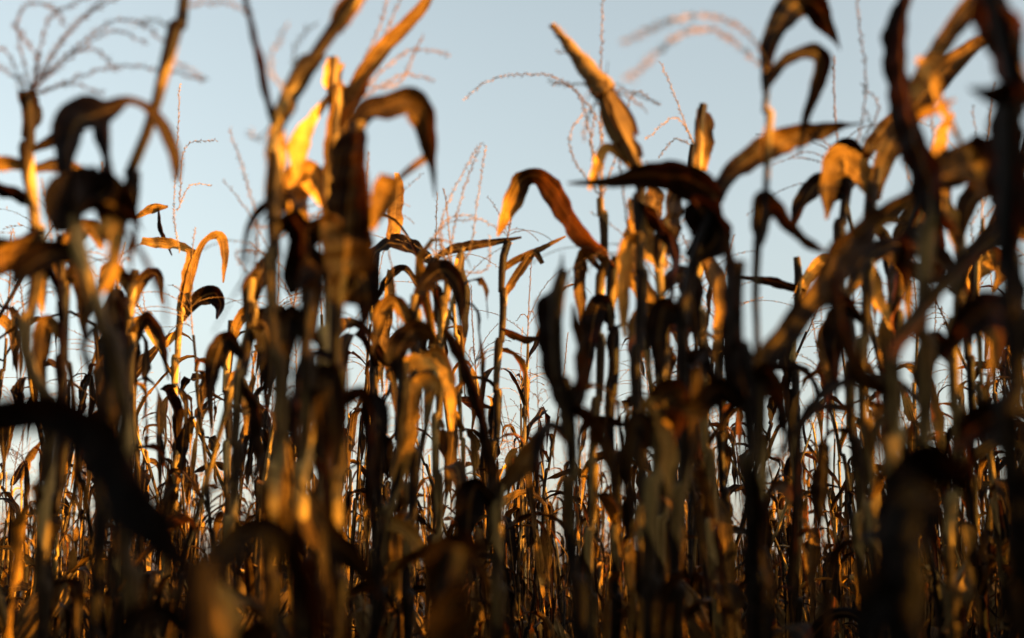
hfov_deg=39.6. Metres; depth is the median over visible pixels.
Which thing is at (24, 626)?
corn plant
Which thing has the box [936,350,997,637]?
corn plant
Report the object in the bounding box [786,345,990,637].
corn plant
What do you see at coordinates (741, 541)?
corn plant
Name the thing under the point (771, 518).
corn plant
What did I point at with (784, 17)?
corn plant
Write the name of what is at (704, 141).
corn plant
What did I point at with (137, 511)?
corn plant
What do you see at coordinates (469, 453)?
corn plant
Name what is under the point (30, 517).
corn plant
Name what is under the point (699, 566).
corn plant
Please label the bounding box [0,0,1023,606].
sky
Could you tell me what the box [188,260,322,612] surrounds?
corn plant
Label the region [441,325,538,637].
corn plant
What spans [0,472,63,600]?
corn plant
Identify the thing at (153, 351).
corn plant
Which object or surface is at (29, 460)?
corn plant
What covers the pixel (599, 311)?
corn plant
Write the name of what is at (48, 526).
corn plant
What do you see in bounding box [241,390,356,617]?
corn plant
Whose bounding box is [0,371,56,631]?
corn plant
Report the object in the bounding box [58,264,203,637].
corn plant
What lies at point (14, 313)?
corn field
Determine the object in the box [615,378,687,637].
corn plant
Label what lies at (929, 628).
corn plant
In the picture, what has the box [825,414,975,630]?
corn plant
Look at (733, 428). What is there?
corn plant
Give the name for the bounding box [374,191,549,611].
corn plant
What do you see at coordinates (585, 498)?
corn plant
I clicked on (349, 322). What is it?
corn plant
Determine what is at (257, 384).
corn plant
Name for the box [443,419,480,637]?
corn plant
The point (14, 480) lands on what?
corn plant
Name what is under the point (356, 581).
corn plant
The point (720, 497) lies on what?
corn plant
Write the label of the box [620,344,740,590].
corn plant
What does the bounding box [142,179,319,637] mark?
corn plant
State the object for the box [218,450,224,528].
corn plant
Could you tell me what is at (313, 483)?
corn plant
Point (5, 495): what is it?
corn plant
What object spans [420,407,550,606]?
corn plant
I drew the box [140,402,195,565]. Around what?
corn plant
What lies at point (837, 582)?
corn plant
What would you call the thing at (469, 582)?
corn plant
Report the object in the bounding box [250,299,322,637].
corn plant
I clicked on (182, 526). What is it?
corn plant
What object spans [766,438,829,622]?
corn plant
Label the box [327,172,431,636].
corn plant
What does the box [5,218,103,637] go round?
corn plant
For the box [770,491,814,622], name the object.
corn plant
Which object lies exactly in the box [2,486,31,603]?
corn plant
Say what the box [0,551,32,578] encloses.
corn plant
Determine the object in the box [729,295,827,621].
corn plant
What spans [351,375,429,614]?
corn plant
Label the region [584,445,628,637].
corn plant
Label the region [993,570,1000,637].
corn plant
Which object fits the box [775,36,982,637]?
corn plant
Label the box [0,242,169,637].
corn plant
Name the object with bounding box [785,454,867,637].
corn plant
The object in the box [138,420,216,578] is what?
corn plant
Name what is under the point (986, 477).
corn plant
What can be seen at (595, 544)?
corn plant
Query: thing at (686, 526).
corn plant
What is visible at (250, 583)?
corn plant
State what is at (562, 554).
corn plant
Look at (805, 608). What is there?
corn plant
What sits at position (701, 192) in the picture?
corn plant
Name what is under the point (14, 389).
corn plant
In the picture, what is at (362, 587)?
corn plant
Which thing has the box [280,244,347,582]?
corn plant
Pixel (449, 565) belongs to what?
corn plant
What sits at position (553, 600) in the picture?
corn plant
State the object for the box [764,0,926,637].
corn plant
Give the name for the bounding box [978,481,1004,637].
corn plant
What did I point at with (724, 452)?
corn plant
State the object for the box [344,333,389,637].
corn plant
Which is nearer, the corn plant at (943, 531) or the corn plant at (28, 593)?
the corn plant at (28, 593)
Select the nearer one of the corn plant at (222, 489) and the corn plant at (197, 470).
the corn plant at (197, 470)
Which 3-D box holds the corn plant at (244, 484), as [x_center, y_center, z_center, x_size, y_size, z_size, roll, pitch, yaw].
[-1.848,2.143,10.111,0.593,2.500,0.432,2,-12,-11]
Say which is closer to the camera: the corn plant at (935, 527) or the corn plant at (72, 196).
the corn plant at (72, 196)
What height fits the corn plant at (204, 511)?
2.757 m
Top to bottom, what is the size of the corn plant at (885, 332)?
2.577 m
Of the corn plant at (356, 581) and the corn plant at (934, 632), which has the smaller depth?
the corn plant at (934, 632)
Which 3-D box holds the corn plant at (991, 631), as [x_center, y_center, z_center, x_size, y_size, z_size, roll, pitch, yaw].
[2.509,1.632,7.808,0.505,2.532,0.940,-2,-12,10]
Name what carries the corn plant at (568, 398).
on the ground
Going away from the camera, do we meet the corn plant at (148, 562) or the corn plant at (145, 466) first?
the corn plant at (148, 562)
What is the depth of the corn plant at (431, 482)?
6.18 m
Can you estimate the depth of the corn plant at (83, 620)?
7.23 m
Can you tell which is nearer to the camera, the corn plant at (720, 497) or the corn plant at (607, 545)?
the corn plant at (720, 497)
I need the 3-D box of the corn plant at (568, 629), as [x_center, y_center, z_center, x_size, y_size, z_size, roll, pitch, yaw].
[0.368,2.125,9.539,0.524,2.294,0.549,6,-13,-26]
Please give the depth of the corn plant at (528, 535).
6.13 m
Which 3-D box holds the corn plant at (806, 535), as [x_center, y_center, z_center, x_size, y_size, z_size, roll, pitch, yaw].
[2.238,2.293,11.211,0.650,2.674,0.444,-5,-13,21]
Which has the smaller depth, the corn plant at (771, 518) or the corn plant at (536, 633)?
the corn plant at (536, 633)
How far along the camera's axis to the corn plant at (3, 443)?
4.85 m
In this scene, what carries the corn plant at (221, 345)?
on the ground
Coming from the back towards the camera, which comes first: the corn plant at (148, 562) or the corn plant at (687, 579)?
the corn plant at (148, 562)
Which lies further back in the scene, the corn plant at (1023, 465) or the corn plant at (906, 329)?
the corn plant at (1023, 465)
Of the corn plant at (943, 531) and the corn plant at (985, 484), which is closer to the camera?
the corn plant at (985, 484)
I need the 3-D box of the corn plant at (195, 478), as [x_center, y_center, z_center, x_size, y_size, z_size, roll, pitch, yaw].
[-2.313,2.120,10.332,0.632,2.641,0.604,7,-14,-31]
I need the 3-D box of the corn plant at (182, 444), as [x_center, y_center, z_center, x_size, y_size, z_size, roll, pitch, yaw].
[-1.016,0.923,4.582,0.633,2.562,0.378,-4,-13,19]
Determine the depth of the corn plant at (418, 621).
7.11 m
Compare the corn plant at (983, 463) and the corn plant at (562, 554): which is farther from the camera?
the corn plant at (562, 554)
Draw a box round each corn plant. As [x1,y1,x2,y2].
[0,0,205,637]
[0,228,108,637]
[0,230,56,637]
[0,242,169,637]
[0,314,18,634]
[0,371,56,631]
[0,372,4,514]
[0,376,151,637]
[0,377,27,516]
[0,392,325,637]
[0,435,38,621]
[0,436,39,637]
[0,437,37,582]
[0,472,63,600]
[0,495,90,637]
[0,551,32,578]
[0,568,71,637]
[1,445,11,517]
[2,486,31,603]
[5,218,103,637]
[8,94,331,637]
[9,453,37,610]
[14,468,92,637]
[16,460,86,609]
[20,177,144,637]
[24,355,88,577]
[24,446,53,628]
[51,287,192,602]
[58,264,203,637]
[62,475,90,637]
[69,163,171,637]
[70,355,197,593]
[70,372,152,637]
[78,463,140,637]
[85,0,254,637]
[86,384,177,555]
[134,83,228,578]
[134,227,256,623]
[135,296,288,617]
[136,394,183,597]
[138,399,163,572]
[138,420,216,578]
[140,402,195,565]
[141,406,199,607]
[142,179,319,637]
[142,372,251,608]
[159,401,248,609]
[169,505,215,578]
[170,413,207,581]
[178,431,222,558]
[179,456,209,560]
[183,431,222,608]
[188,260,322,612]
[200,456,253,540]
[204,128,271,592]
[212,0,364,637]
[213,308,248,582]
[217,582,272,637]
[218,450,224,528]
[218,459,258,531]
[230,213,382,621]
[231,0,449,637]
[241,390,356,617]
[241,394,290,572]
[241,465,288,617]
[243,370,277,611]
[247,371,291,582]
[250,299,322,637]
[267,289,379,637]
[271,368,352,617]
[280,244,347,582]
[281,86,436,637]
[283,250,515,637]
[320,251,384,637]
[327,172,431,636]
[342,152,423,637]
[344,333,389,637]
[344,470,356,496]
[345,397,421,631]
[347,385,385,635]
[348,238,488,637]
[348,324,395,637]
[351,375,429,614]
[351,469,425,618]
[352,424,388,581]
[354,443,394,620]
[359,409,433,612]
[367,142,514,637]
[369,319,492,637]
[371,259,466,637]
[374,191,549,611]
[379,383,486,637]
[385,188,529,637]
[396,413,473,637]
[396,455,460,575]
[404,468,427,610]
[407,424,476,511]
[414,413,517,634]
[415,525,423,637]
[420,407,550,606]
[421,531,493,637]
[428,196,565,637]
[436,284,528,637]
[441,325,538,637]
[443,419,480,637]
[459,439,510,635]
[463,0,660,637]
[470,262,591,637]
[472,327,579,637]
[474,424,507,570]
[476,414,544,637]
[480,395,570,637]
[488,332,603,637]
[497,168,664,637]
[501,369,598,637]
[502,350,604,637]
[529,159,735,637]
[530,253,615,637]
[541,402,603,637]
[541,467,573,637]
[542,487,610,637]
[545,458,603,637]
[547,22,778,637]
[551,450,607,594]
[561,410,636,637]
[562,455,610,637]
[568,121,866,637]
[579,471,607,621]
[581,338,739,637]
[581,478,609,620]
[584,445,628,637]
[590,160,771,637]
[600,482,636,603]
[602,362,700,637]
[604,363,737,579]
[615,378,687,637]
[619,0,941,637]
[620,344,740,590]
[624,233,751,637]
[627,191,704,619]
[645,61,742,637]
[645,355,742,547]
[674,365,821,625]
[676,180,965,637]
[681,234,790,603]
[686,376,741,572]
[688,103,821,637]
[688,412,743,637]
[712,413,739,570]
[724,399,845,637]
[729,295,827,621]
[740,447,810,637]
[745,254,854,637]
[746,55,1023,637]
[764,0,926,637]
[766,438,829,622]
[769,432,786,637]
[769,480,806,637]
[770,450,824,604]
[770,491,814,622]
[771,456,826,634]
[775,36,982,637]
[775,464,822,630]
[777,405,857,637]
[784,366,856,637]
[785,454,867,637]
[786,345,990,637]
[787,311,938,637]
[791,423,879,637]
[802,386,842,607]
[805,290,876,594]
[817,0,986,637]
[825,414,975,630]
[828,225,993,484]
[836,384,949,633]
[840,279,965,637]
[840,308,978,635]
[847,112,1023,637]
[851,440,973,637]
[867,116,945,637]
[875,382,1008,637]
[876,445,942,580]
[886,288,1023,471]
[903,408,948,637]
[904,423,950,622]
[913,81,1013,637]
[924,450,1023,637]
[926,386,948,635]
[928,405,995,637]
[934,363,997,585]
[935,415,987,576]
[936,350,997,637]
[939,209,1007,637]
[941,420,965,551]
[943,0,1023,637]
[944,351,1023,536]
[945,416,971,629]
[957,520,993,637]
[964,358,1023,601]
[973,273,1010,599]
[978,451,997,522]
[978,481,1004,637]
[987,571,1004,594]
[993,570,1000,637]
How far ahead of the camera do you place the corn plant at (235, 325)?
4.64 m
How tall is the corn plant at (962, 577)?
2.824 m
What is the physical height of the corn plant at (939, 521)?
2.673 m
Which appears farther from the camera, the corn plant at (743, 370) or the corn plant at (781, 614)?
the corn plant at (781, 614)
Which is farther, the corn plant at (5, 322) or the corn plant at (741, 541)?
the corn plant at (741, 541)
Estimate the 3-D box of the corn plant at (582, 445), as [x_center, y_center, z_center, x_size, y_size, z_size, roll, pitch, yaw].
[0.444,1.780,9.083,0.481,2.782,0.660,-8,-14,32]
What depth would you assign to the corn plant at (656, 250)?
3.38 m
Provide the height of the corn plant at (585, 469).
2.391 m
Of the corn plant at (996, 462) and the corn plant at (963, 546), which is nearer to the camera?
the corn plant at (996, 462)
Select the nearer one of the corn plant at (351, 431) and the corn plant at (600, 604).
the corn plant at (351, 431)
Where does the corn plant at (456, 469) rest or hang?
on the ground
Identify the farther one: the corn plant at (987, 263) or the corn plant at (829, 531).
the corn plant at (829, 531)
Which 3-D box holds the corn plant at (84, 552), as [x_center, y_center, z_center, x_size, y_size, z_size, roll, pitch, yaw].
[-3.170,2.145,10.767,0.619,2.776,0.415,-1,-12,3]
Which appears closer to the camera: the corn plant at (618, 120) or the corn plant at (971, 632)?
the corn plant at (618, 120)
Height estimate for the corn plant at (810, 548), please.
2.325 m
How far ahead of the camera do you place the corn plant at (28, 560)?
6.69 m
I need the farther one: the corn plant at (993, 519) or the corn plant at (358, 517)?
the corn plant at (358, 517)
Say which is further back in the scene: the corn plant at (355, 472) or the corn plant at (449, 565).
the corn plant at (355, 472)
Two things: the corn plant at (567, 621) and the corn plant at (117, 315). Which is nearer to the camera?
the corn plant at (117, 315)
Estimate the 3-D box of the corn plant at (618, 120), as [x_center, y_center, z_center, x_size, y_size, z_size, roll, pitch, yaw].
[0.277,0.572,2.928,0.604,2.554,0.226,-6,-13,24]
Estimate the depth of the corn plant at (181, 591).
8.41 m
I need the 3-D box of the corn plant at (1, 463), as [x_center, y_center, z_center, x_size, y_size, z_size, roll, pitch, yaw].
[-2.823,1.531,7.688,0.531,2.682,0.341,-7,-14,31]
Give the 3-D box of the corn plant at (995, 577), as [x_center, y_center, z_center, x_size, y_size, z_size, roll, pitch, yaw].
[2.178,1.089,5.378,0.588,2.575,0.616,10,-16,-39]
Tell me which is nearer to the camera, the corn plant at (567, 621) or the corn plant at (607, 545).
the corn plant at (567, 621)
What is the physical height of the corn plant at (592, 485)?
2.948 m
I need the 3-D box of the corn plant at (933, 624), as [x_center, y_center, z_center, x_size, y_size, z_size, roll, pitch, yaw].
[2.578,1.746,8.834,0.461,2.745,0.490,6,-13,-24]
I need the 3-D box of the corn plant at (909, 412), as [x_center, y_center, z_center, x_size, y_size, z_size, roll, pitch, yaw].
[1.492,1.081,5.103,0.569,2.475,0.419,4,-13,-17]
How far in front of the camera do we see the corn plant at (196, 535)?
11.05 m
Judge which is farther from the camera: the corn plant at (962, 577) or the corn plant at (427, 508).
the corn plant at (427, 508)
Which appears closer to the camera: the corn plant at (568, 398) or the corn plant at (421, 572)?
the corn plant at (568, 398)
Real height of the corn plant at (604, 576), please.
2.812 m
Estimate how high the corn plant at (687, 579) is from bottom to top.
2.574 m
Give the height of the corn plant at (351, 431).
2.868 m
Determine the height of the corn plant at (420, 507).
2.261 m
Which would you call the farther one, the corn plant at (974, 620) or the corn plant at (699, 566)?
the corn plant at (974, 620)
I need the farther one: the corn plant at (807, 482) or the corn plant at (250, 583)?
the corn plant at (807, 482)
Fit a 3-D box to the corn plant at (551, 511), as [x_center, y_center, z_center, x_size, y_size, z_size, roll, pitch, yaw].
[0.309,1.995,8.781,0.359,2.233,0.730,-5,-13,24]
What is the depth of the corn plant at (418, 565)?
10.35 m
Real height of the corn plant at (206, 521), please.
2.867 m
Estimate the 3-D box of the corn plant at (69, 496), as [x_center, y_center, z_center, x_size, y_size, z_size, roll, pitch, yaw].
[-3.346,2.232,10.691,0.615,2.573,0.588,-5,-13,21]
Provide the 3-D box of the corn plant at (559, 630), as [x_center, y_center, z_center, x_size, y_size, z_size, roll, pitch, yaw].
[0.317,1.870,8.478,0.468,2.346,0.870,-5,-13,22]
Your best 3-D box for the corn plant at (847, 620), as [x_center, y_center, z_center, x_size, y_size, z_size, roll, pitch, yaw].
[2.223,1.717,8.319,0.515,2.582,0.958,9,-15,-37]
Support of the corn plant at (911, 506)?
on the ground
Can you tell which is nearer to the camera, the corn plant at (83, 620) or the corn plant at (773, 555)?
the corn plant at (83, 620)
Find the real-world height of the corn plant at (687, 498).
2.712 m
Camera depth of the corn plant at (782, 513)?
6.21 m
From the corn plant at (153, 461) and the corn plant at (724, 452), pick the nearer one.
the corn plant at (724, 452)
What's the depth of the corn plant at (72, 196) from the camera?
2.08 m
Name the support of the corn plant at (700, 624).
on the ground
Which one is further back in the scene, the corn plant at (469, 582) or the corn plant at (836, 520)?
the corn plant at (836, 520)
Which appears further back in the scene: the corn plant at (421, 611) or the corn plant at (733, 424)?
the corn plant at (421, 611)
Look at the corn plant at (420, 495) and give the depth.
10.15 m
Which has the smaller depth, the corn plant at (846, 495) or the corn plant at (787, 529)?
the corn plant at (846, 495)
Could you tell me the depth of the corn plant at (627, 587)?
11.55 m
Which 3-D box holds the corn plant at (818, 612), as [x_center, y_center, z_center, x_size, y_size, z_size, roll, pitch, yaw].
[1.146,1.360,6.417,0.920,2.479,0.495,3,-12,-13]
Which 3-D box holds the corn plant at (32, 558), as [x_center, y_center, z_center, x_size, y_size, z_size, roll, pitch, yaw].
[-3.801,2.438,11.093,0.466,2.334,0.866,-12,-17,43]
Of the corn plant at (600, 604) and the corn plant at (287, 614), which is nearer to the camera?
the corn plant at (287, 614)
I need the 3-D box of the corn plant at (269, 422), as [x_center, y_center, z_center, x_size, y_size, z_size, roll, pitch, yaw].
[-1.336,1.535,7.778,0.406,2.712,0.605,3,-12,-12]
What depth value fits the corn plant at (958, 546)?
7.84 m
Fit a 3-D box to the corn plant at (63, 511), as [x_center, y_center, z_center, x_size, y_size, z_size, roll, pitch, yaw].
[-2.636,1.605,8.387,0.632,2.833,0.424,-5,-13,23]
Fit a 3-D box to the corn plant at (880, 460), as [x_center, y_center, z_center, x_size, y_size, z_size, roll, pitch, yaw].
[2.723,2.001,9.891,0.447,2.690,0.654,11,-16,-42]
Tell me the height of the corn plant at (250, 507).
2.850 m
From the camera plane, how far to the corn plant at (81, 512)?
7.60 m
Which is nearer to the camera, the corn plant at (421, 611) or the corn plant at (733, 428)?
the corn plant at (733, 428)
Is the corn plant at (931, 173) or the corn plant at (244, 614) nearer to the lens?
the corn plant at (931, 173)
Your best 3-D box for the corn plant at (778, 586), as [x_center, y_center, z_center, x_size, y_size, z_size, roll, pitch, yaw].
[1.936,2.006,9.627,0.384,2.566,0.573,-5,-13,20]
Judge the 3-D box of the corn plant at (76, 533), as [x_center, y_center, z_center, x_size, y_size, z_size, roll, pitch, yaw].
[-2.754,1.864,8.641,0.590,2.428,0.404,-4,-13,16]
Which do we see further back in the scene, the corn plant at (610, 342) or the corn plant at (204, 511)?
the corn plant at (204, 511)
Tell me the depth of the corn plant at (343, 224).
2.36 m
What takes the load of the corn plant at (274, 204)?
on the ground
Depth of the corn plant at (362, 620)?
3.99 m
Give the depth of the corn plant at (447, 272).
3.46 m
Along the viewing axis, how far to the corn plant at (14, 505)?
6.20 m
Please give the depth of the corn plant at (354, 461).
6.70 m
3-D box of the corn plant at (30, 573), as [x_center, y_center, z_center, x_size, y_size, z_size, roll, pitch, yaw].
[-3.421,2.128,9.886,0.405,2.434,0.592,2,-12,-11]
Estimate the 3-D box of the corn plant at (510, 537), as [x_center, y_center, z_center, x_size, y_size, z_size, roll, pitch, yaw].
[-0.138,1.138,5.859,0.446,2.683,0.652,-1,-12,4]
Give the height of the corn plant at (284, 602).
2.560 m
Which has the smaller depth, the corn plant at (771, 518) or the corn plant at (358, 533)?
the corn plant at (358, 533)
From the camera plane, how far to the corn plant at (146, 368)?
4.07 m
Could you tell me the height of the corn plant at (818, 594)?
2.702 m
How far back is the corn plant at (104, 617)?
3.71 m
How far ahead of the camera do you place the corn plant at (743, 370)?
2.13 m
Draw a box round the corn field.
[0,201,1001,637]
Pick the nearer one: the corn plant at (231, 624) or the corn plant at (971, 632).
the corn plant at (231, 624)
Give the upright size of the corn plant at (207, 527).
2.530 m
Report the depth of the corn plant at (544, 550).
5.83 m
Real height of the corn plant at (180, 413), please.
3.202 m
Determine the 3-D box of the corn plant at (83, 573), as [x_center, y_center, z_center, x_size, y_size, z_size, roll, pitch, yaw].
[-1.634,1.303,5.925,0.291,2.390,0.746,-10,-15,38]
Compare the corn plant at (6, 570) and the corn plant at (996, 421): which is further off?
the corn plant at (6, 570)
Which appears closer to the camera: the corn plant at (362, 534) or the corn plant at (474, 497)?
the corn plant at (474, 497)
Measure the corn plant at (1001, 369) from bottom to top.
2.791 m
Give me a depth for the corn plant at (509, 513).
6.69 m
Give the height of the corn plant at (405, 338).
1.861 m
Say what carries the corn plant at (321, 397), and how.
on the ground
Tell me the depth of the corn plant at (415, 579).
7.83 m
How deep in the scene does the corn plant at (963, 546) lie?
8.99 m
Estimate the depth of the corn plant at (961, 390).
5.20 m
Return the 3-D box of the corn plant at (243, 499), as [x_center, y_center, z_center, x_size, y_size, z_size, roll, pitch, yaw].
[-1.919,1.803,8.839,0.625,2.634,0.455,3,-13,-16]
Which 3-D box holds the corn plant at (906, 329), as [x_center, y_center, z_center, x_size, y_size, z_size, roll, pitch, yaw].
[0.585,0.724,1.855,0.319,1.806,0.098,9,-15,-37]
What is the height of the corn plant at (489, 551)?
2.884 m
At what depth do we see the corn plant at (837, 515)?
6.57 m
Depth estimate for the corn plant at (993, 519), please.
3.89 m
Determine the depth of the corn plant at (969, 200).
2.74 m
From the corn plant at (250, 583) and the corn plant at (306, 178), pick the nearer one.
the corn plant at (306, 178)
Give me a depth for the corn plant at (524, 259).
4.67 m

